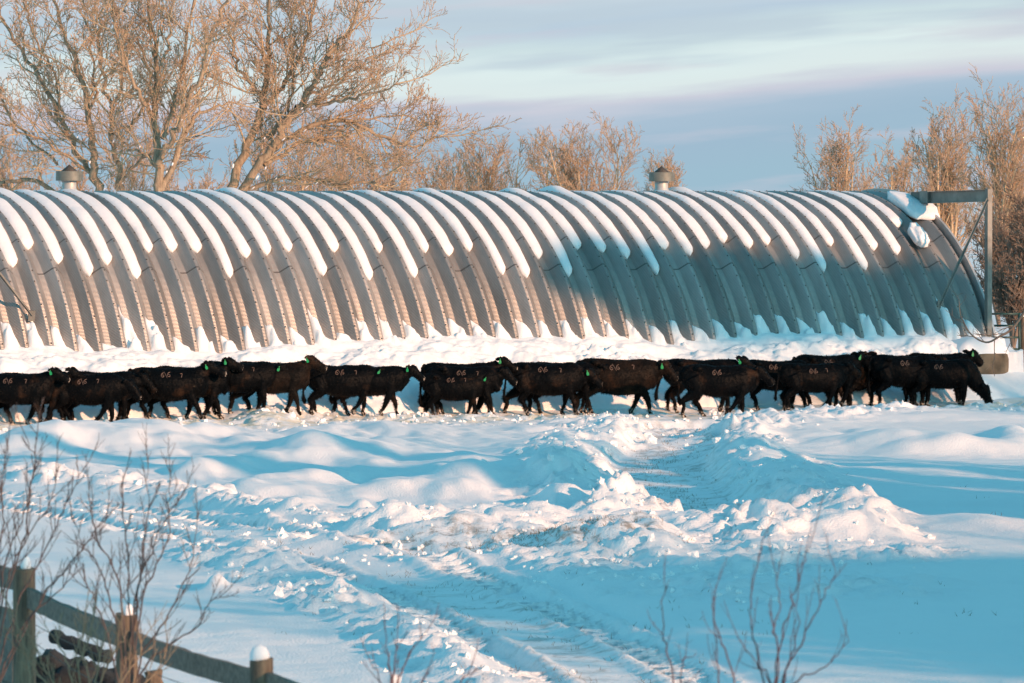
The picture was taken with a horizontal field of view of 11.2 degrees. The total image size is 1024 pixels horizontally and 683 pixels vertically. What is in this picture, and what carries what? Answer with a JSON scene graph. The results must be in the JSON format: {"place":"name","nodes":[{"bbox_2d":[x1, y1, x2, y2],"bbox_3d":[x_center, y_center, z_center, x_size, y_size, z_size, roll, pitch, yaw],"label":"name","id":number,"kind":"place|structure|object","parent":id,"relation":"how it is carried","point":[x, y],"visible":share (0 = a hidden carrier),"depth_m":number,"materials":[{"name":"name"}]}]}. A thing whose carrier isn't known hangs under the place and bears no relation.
{"place":"outdoors","nodes":[
{"label":"outdoors","id":0,"kind":"place"},
{"bbox_2d":[0,201,1023,682],"bbox_3d":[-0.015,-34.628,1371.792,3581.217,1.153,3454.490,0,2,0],"label":"ground","id":1,"kind":"structure","parent":0,"point":[930,469],"depth_m":73.41,"materials":[{"name":"snow"}]},
{"bbox_2d":[0,108,45,190],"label":"bare tree","id":2,"kind":"object","parent":1,"relation":"on","point":[11,175],"visible":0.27,"depth_m":205.05,"materials":[{"name":"brown plant"}]},
{"bbox_2d":[0,366,70,424],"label":"heifer","id":3,"kind":"object","parent":1,"relation":"on","point":[23,389],"visible":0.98,"depth_m":112.82,"materials":[{"name":"black"}]},
{"bbox_2d":[0,367,86,424],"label":"heifer","id":4,"kind":"object","parent":1,"relation":"on","point":[72,372],"visible":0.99,"depth_m":113.26,"materials":[{"name":"black"}]},
{"bbox_2d":[12,143,93,191],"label":"bare tree","id":5,"kind":"object","parent":1,"relation":"on","point":[81,185],"visible":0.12,"depth_m":210.34,"materials":[{"name":"brown plant"}]},
{"bbox_2d":[0,396,118,682],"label":"shrub","id":6,"kind":"object","parent":1,"relation":"on","point":[14,564],"visible":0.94,"depth_m":37.07,"materials":[{"name":"plant"}]},
{"bbox_2d":[36,648,113,682],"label":"boulder","id":7,"kind":"object","parent":1,"relation":"on","point":[60,670],"visible":0.66,"depth_m":43.91,"materials":[{"name":"stone"}]},
{"bbox_2d":[0,0,154,190],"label":"bare tree","id":8,"kind":"object","parent":1,"relation":"on","point":[92,171],"visible":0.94,"depth_m":171.58,"materials":[{"name":"brown plant"}]},
{"bbox_2d":[0,579,179,682],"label":"shrub","id":9,"kind":"object","parent":1,"relation":"on","point":[111,653],"visible":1,"depth_m":35.66,"materials":[{"name":"plant"}]},
{"bbox_2d":[41,372,142,421],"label":"heifer","id":10,"kind":"object","parent":1,"relation":"on","point":[105,391],"visible":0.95,"depth_m":113.28,"materials":[{"name":"black"}]},
{"bbox_2d":[64,371,157,420],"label":"heifer","id":11,"kind":"object","parent":1,"relation":"on","point":[144,380],"visible":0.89,"depth_m":114.05,"materials":[{"name":"black"}]},
{"bbox_2d":[92,669,145,682],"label":"boulder","id":12,"kind":"object","parent":1,"relation":"on","point":[109,676],"visible":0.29,"depth_m":42.94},
{"bbox_2d":[48,629,111,663],"bbox_3d":[-3.579,2.530,43.291,0.633,0.255,0.124,1,2,39],"label":"log","id":13,"kind":"object","parent":12,"relation":"on","point":[64,645],"visible":0.69,"depth_m":43.27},
{"bbox_2d":[96,111,196,191],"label":"bare tree","id":14,"kind":"object","parent":1,"relation":"on","point":[132,182],"visible":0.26,"depth_m":216.19,"materials":[{"name":"brown plant"}]},
{"bbox_2d":[0,565,297,682],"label":"wooden fence","id":15,"kind":"object","parent":1,"relation":"on","point":[204,666],"visible":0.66,"depth_m":38.62,"materials":[{"name":"brown wood"}]},
{"bbox_2d":[249,644,269,660],"bbox_3d":[-1.687,2.077,34.874,0.136,0.105,0.096,0,2,0],"label":"snow heap","id":16,"kind":"object","parent":15,"relation":"on","point":[259,652],"visible":1,"depth_m":34.84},
{"bbox_2d":[60,423,244,682],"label":"shrub","id":17,"kind":"object","parent":1,"relation":"on","point":[142,565],"visible":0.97,"depth_m":36.42,"materials":[{"name":"plant"}]},
{"bbox_2d":[144,669,163,682],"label":"log","id":18,"kind":"object","parent":1,"relation":"on","point":[156,679],"visible":0.67,"depth_m":42.04,"materials":[{"name":"brown wood"}]},
{"bbox_2d":[67,0,250,190],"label":"bare tree","id":19,"kind":"object","parent":1,"relation":"on","point":[115,157],"visible":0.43,"depth_m":177.99,"materials":[{"name":"brown plant"}]},
{"bbox_2d":[125,360,226,419],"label":"heifer","id":20,"kind":"object","parent":1,"relation":"on","point":[190,384],"visible":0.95,"depth_m":114.38,"materials":[{"name":"black"}]},
{"bbox_2d":[45,0,318,191],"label":"bare tree","id":21,"kind":"object","parent":1,"relation":"on","point":[161,180],"visible":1,"depth_m":169.98,"materials":[{"name":"brown plant"}]},
{"bbox_2d":[150,158,233,190],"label":"bare tree","id":22,"kind":"object","parent":1,"relation":"on","point":[205,182],"visible":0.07,"depth_m":204.90,"materials":[{"name":"brown plant"}]},
{"bbox_2d":[146,356,243,418],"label":"heifer","id":23,"kind":"object","parent":1,"relation":"on","point":[217,385],"visible":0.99,"depth_m":114.92,"materials":[{"name":"black"}]},
{"bbox_2d":[197,361,287,414],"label":"heifer","id":24,"kind":"object","parent":1,"relation":"on","point":[258,377],"visible":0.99,"depth_m":115.37,"materials":[{"name":"black"}]},
{"bbox_2d":[227,355,327,415],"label":"heifer","id":25,"kind":"object","parent":1,"relation":"on","point":[293,380],"visible":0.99,"depth_m":115.66,"materials":[{"name":"black"}]},
{"bbox_2d":[216,91,358,191],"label":"bare tree","id":26,"kind":"object","parent":1,"relation":"on","point":[269,172],"visible":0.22,"depth_m":210.12,"materials":[{"name":"brown plant"}]},
{"bbox_2d":[273,107,368,190],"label":"bare tree","id":27,"kind":"object","parent":1,"relation":"on","point":[301,169],"visible":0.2,"depth_m":216.75,"materials":[{"name":"brown plant"}]},
{"bbox_2d":[300,364,385,415],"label":"heifer","id":28,"kind":"object","parent":1,"relation":"on","point":[351,381],"visible":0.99,"depth_m":116.49,"materials":[{"name":"black"}]},
{"bbox_2d":[183,0,521,190],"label":"bare tree","id":29,"kind":"object","parent":1,"relation":"on","point":[295,59],"visible":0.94,"depth_m":174.77,"materials":[{"name":"brown plant"}]},
{"bbox_2d":[311,106,436,190],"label":"bare tree","id":30,"kind":"object","parent":1,"relation":"on","point":[370,187],"visible":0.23,"depth_m":204.48,"materials":[{"name":"brown plant"}]},
{"bbox_2d":[327,364,424,415],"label":"heifer","id":31,"kind":"object","parent":1,"relation":"on","point":[388,382],"visible":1,"depth_m":116.76,"materials":[{"name":"black"}]},
{"bbox_2d":[360,602,480,682],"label":"shrub","id":32,"kind":"object","parent":1,"relation":"on","point":[394,670],"visible":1,"depth_m":31.06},
{"bbox_2d":[368,132,484,190],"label":"bare tree","id":33,"kind":"object","parent":1,"relation":"on","point":[433,183],"visible":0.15,"depth_m":211.11,"materials":[{"name":"brown plant"}]},
{"bbox_2d":[424,151,476,190],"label":"bare tree","id":34,"kind":"object","parent":1,"relation":"on","point":[448,162],"visible":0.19,"depth_m":249.36,"materials":[{"name":"brown plant"}]},
{"bbox_2d":[417,372,500,414],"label":"heifer","id":35,"kind":"object","parent":1,"relation":"on","point":[436,387],"visible":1,"depth_m":117.66,"materials":[{"name":"black"}]},
{"bbox_2d":[419,356,518,413],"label":"heifer","id":36,"kind":"object","parent":1,"relation":"on","point":[504,361],"visible":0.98,"depth_m":118.23,"materials":[{"name":"black"}]},
{"bbox_2d":[423,365,517,414],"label":"heifer","id":37,"kind":"object","parent":1,"relation":"on","point":[500,374],"visible":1,"depth_m":117.88,"materials":[{"name":"black"}]},
{"bbox_2d":[433,123,525,190],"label":"bare tree","id":38,"kind":"object","parent":1,"relation":"on","point":[486,175],"visible":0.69,"depth_m":245.13,"materials":[{"name":"brown plant"}]},
{"bbox_2d":[0,165,1008,373],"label":"quonset hut","id":39,"kind":"object","parent":1,"relation":"on","point":[182,291],"visible":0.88,"depth_m":123.13,"materials":[{"name":"metal"}]},
{"bbox_2d":[0,222,17,268],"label":"roof snow","id":40,"kind":"structure","parent":39,"relation":"on","point":[8,251],"depth_m":118.03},
{"bbox_2d":[0,198,33,249],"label":"roof snow","id":41,"kind":"structure","parent":39,"relation":"on","point":[13,217],"depth_m":119.00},
{"bbox_2d":[0,188,62,264],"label":"roof snow","id":42,"kind":"structure","parent":39,"relation":"on","point":[38,220],"depth_m":119.31,"materials":[{"name":"snow"}]},
{"bbox_2d":[14,189,93,276],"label":"roof snow","id":43,"kind":"structure","parent":39,"relation":"on","point":[64,222],"depth_m":119.34,"materials":[{"name":"snow"}]},
{"bbox_2d":[33,190,111,265],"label":"roof snow","id":44,"kind":"structure","parent":39,"relation":"on","point":[80,212],"depth_m":119.78,"materials":[{"name":"snow"}]},
{"bbox_2d":[60,189,140,279],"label":"roof snow","id":45,"kind":"structure","parent":39,"relation":"on","point":[108,218],"depth_m":119.94,"materials":[{"name":"snow"}]},
{"bbox_2d":[92,192,152,253],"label":"roof snow","id":46,"kind":"structure","parent":39,"relation":"on","point":[129,215],"depth_m":120.53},
{"bbox_2d":[115,192,177,252],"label":"roof snow","id":47,"kind":"structure","parent":39,"relation":"on","point":[157,221],"depth_m":120.70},
{"bbox_2d":[134,191,201,253],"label":"roof snow","id":48,"kind":"structure","parent":39,"relation":"on","point":[180,220],"depth_m":120.98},
{"bbox_2d":[157,191,232,278],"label":"roof snow","id":49,"kind":"structure","parent":39,"relation":"on","point":[205,224],"depth_m":120.90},
{"bbox_2d":[180,191,250,258],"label":"roof snow","id":50,"kind":"structure","parent":39,"relation":"on","point":[225,219],"depth_m":121.41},
{"bbox_2d":[188,189,270,255],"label":"roof snow","id":51,"kind":"structure","parent":39,"relation":"on","point":[244,213],"depth_m":121.78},
{"bbox_2d":[214,187,292,252],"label":"roof snow","id":52,"kind":"structure","parent":39,"relation":"on","point":[263,210],"depth_m":122.24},
{"bbox_2d":[248,191,326,276],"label":"roof snow","id":53,"kind":"structure","parent":39,"relation":"on","point":[289,213],"depth_m":121.99,"materials":[{"name":"snow"}]},
{"bbox_2d":[276,192,338,252],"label":"roof snow","id":54,"kind":"structure","parent":39,"relation":"on","point":[321,224],"depth_m":122.57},
{"bbox_2d":[297,192,372,280],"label":"roof snow","id":55,"kind":"structure","parent":39,"relation":"on","point":[341,222],"depth_m":122.43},
{"bbox_2d":[319,192,382,252],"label":"roof snow","id":56,"kind":"structure","parent":39,"relation":"on","point":[361,219],"depth_m":123.10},
{"bbox_2d":[337,191,417,277],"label":"roof snow","id":57,"kind":"structure","parent":39,"relation":"on","point":[388,224],"depth_m":122.97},
{"bbox_2d":[347,190,428,252],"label":"roof snow","id":58,"kind":"structure","parent":39,"relation":"on","point":[409,222],"depth_m":123.63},
{"bbox_2d":[381,191,453,256],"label":"roof snow","id":59,"kind":"structure","parent":39,"relation":"on","point":[425,214],"depth_m":123.85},
{"bbox_2d":[403,191,472,251],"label":"roof snow","id":60,"kind":"structure","parent":39,"relation":"on","point":[450,217],"depth_m":124.16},
{"bbox_2d":[414,188,505,275],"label":"roof snow","id":61,"kind":"structure","parent":39,"relation":"on","point":[474,221],"depth_m":124.20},
{"bbox_2d":[437,190,529,278],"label":"roof snow","id":62,"kind":"structure","parent":39,"relation":"on","point":[501,227],"depth_m":124.32,"materials":[{"name":"snow"}]},
{"bbox_2d":[468,191,542,259],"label":"roof snow","id":63,"kind":"structure","parent":39,"relation":"on","point":[521,224],"depth_m":124.86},
{"bbox_2d":[481,190,571,277],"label":"roof snow","id":64,"kind":"structure","parent":39,"relation":"on","point":[536,216],"depth_m":124.89,"materials":[{"name":"snow"}]},
{"bbox_2d":[500,188,580,249],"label":"roof snow","id":65,"kind":"structure","parent":39,"relation":"on","point":[561,220],"depth_m":125.67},
{"bbox_2d":[532,191,605,253],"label":"roof snow","id":66,"kind":"structure","parent":39,"relation":"on","point":[587,226],"depth_m":125.68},
{"bbox_2d":[537,186,629,259],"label":"roof snow","id":67,"kind":"structure","parent":39,"relation":"on","point":[606,223],"depth_m":126.11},
{"bbox_2d":[574,191,658,275],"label":"roof snow","id":68,"kind":"structure","parent":39,"relation":"on","point":[628,223],"depth_m":125.89,"materials":[{"name":"snow"}]},
{"bbox_2d":[600,192,668,250],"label":"roof snow","id":69,"kind":"structure","parent":39,"relation":"on","point":[656,232],"depth_m":126.52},
{"bbox_2d":[607,190,692,256],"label":"roof snow","id":70,"kind":"structure","parent":39,"relation":"on","point":[671,224],"depth_m":126.80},
{"bbox_2d":[642,192,709,249],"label":"roof snow","id":71,"kind":"structure","parent":39,"relation":"on","point":[694,225],"depth_m":127.06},
{"bbox_2d":[656,190,727,243],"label":"roof snow","id":72,"kind":"structure","parent":39,"relation":"on","point":[712,222],"depth_m":127.53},
{"bbox_2d":[668,187,752,248],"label":"roof snow","id":73,"kind":"structure","parent":39,"relation":"on","point":[739,229],"depth_m":127.77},
{"bbox_2d":[699,191,770,245],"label":"roof snow","id":74,"kind":"structure","parent":39,"relation":"on","point":[756,226],"depth_m":127.90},
{"bbox_2d":[707,190,799,260],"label":"roof snow","id":75,"kind":"structure","parent":39,"relation":"on","point":[780,229],"depth_m":127.98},
{"bbox_2d":[732,189,825,272],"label":"roof snow","id":76,"kind":"structure","parent":39,"relation":"on","point":[796,223],"depth_m":128.10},
{"bbox_2d":[761,191,833,246],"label":"roof snow","id":77,"kind":"structure","parent":39,"relation":"on","point":[813,219],"depth_m":128.66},
{"bbox_2d":[781,191,867,270],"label":"roof snow","id":78,"kind":"structure","parent":39,"relation":"on","point":[837,222],"depth_m":128.56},
{"bbox_2d":[806,192,877,250],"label":"roof snow","id":79,"kind":"structure","parent":39,"relation":"on","point":[855,220],"depth_m":129.16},
{"bbox_2d":[808,190,900,255],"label":"roof snow","id":80,"kind":"structure","parent":39,"relation":"on","point":[877,221],"depth_m":129.44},
{"bbox_2d":[841,191,902,227],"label":"roof snow","id":81,"kind":"structure","parent":39,"relation":"on","point":[893,217],"depth_m":130.15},
{"bbox_2d":[887,191,939,219],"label":"roof snow","id":82,"kind":"structure","parent":39,"relation":"on","point":[909,205],"depth_m":130.35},
{"bbox_2d":[907,222,929,247],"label":"roof snow","id":83,"kind":"structure","parent":39,"relation":"on","point":[917,234],"depth_m":128.96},
{"bbox_2d":[951,336,1008,353],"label":"snow heap","id":84,"kind":"object","parent":39,"relation":"on","point":[968,343],"visible":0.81,"depth_m":126.89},
{"bbox_2d":[0,297,1023,421],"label":"snow bank","id":85,"kind":"structure","parent":1,"relation":"on","point":[458,345],"depth_m":120.76,"materials":[{"name":"snow"}]},
{"bbox_2d":[790,350,868,406],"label":"heifer","id":86,"kind":"object","parent":85,"relation":"on","point":[858,358],"visible":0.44,"depth_m":122.50,"materials":[{"name":"black"}]},
{"bbox_2d":[833,351,876,405],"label":"heifer","id":87,"kind":"object","parent":85,"relation":"on","point":[861,382],"visible":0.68,"depth_m":123.02,"materials":[{"name":"black"}]},
{"bbox_2d":[499,124,581,190],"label":"bare tree","id":88,"kind":"object","parent":1,"relation":"on","point":[515,184],"visible":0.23,"depth_m":238.26,"materials":[{"name":"brown plant"}]},
{"bbox_2d":[501,361,602,415],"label":"heifer","id":89,"kind":"object","parent":1,"relation":"on","point":[566,380],"visible":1,"depth_m":118.56,"materials":[{"name":"black"}]},
{"bbox_2d":[524,361,608,414],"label":"heifer","id":90,"kind":"object","parent":1,"relation":"on","point":[585,390],"visible":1,"depth_m":119.07,"materials":[{"name":"black"}]},
{"bbox_2d":[518,111,648,191],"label":"bare tree","id":91,"kind":"object","parent":1,"relation":"on","point":[573,173],"visible":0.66,"depth_m":234.32,"materials":[{"name":"brown plant"}]},
{"bbox_2d":[573,357,677,414],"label":"heifer","id":92,"kind":"object","parent":1,"relation":"on","point":[637,378],"visible":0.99,"depth_m":119.27,"materials":[{"name":"black"}]},
{"bbox_2d":[628,145,686,190],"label":"bare tree","id":93,"kind":"object","parent":1,"relation":"on","point":[668,167],"visible":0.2,"depth_m":254.46,"materials":[{"name":"brown plant"}]},
{"bbox_2d":[647,549,702,682],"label":"shrub","id":94,"kind":"object","parent":1,"relation":"on","point":[666,587],"visible":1,"depth_m":30.16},
{"bbox_2d":[653,355,755,412],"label":"heifer","id":95,"kind":"object","parent":1,"relation":"on","point":[672,390],"visible":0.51,"depth_m":120.38,"materials":[{"name":"black"}]},
{"bbox_2d":[676,363,774,417],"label":"heifer","id":96,"kind":"object","parent":1,"relation":"on","point":[698,381],"visible":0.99,"depth_m":117.64,"materials":[{"name":"black"}]},
{"bbox_2d":[737,359,806,410],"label":"heifer","id":97,"kind":"object","parent":1,"relation":"on","point":[771,366],"visible":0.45,"depth_m":121.31,"materials":[{"name":"black"}]},
{"bbox_2d":[702,492,848,682],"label":"shrub","id":98,"kind":"object","parent":1,"relation":"on","point":[777,658],"visible":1,"depth_m":29.53,"materials":[{"name":"plant"}]},
{"bbox_2d":[773,361,861,410],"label":"heifer","id":99,"kind":"object","parent":1,"relation":"on","point":[827,379],"visible":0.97,"depth_m":120.46,"materials":[{"name":"black"}]},
{"bbox_2d":[790,104,891,190],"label":"bare tree","id":100,"kind":"object","parent":1,"relation":"on","point":[830,156],"visible":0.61,"depth_m":234.53,"materials":[{"name":"brown plant"}]},
{"bbox_2d":[855,124,927,192],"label":"bare tree","id":101,"kind":"object","parent":1,"relation":"on","point":[899,177],"visible":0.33,"depth_m":239.84,"materials":[{"name":"brown plant"}]},
{"bbox_2d":[866,353,947,405],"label":"heifer","id":102,"kind":"object","parent":1,"relation":"on","point":[887,371],"visible":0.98,"depth_m":123.03,"materials":[{"name":"black"}]},
{"bbox_2d":[900,86,983,252],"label":"bare tree","id":103,"kind":"object","parent":1,"relation":"on","point":[944,169],"visible":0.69,"depth_m":214.72,"materials":[{"name":"brown plant"}]},
{"bbox_2d":[901,348,983,405],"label":"heifer","id":104,"kind":"object","parent":1,"relation":"on","point":[973,356],"visible":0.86,"depth_m":124.35,"materials":[{"name":"black"}]},
{"bbox_2d":[902,357,992,405],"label":"heifer","id":105,"kind":"object","parent":1,"relation":"on","point":[961,374],"visible":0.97,"depth_m":123.25,"materials":[{"name":"black"}]},
{"bbox_2d":[941,65,1023,260],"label":"bare tree","id":106,"kind":"object","parent":1,"relation":"on","point":[1014,176],"visible":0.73,"depth_m":204.19,"materials":[{"name":"brown plant"}]},
{"bbox_2d":[946,285,1023,375],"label":"bare tree","id":107,"kind":"object","parent":1,"relation":"on","point":[1008,331],"visible":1,"depth_m":120.08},
{"bbox_2d":[964,207,1014,324],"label":"leafless bush","id":108,"kind":"object","parent":1,"relation":"on","point":[995,256],"visible":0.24,"depth_m":174.84,"materials":[{"name":"plant"}]},
{"bbox_2d":[980,248,1023,347],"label":"leafless bush","id":109,"kind":"object","parent":1,"relation":"on","point":[1010,300],"visible":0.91,"depth_m":151.95,"materials":[{"name":"plant"}]},
{"bbox_2d":[992,313,1020,349],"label":"metal gate","id":110,"kind":"structure","parent":1,"relation":"on","point":[1018,326],"depth_m":131.02,"materials":[{"name":"metal"}]},
{"bbox_2d":[992,177,1023,335],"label":"leafless bush","id":111,"kind":"object","parent":1,"relation":"on","point":[1019,205],"visible":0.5,"depth_m":164.65,"materials":[{"name":"plant"}]},
{"bbox_2d":[1003,220,1023,274],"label":"leafless bush","id":112,"kind":"object","parent":1,"relation":"on","point":[1020,246],"visible":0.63,"depth_m":159.91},
{"bbox_2d":[1020,317,1023,356],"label":"wood post","id":113,"kind":"object","parent":1,"relation":"on","point":[1022,333],"visible":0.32,"depth_m":130.49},
{"bbox_2d":[0,0,1023,196],"label":"sky","id":114,"kind":"structure","parent":0,"point":[725,83],"materials":[{"name":"blue"}]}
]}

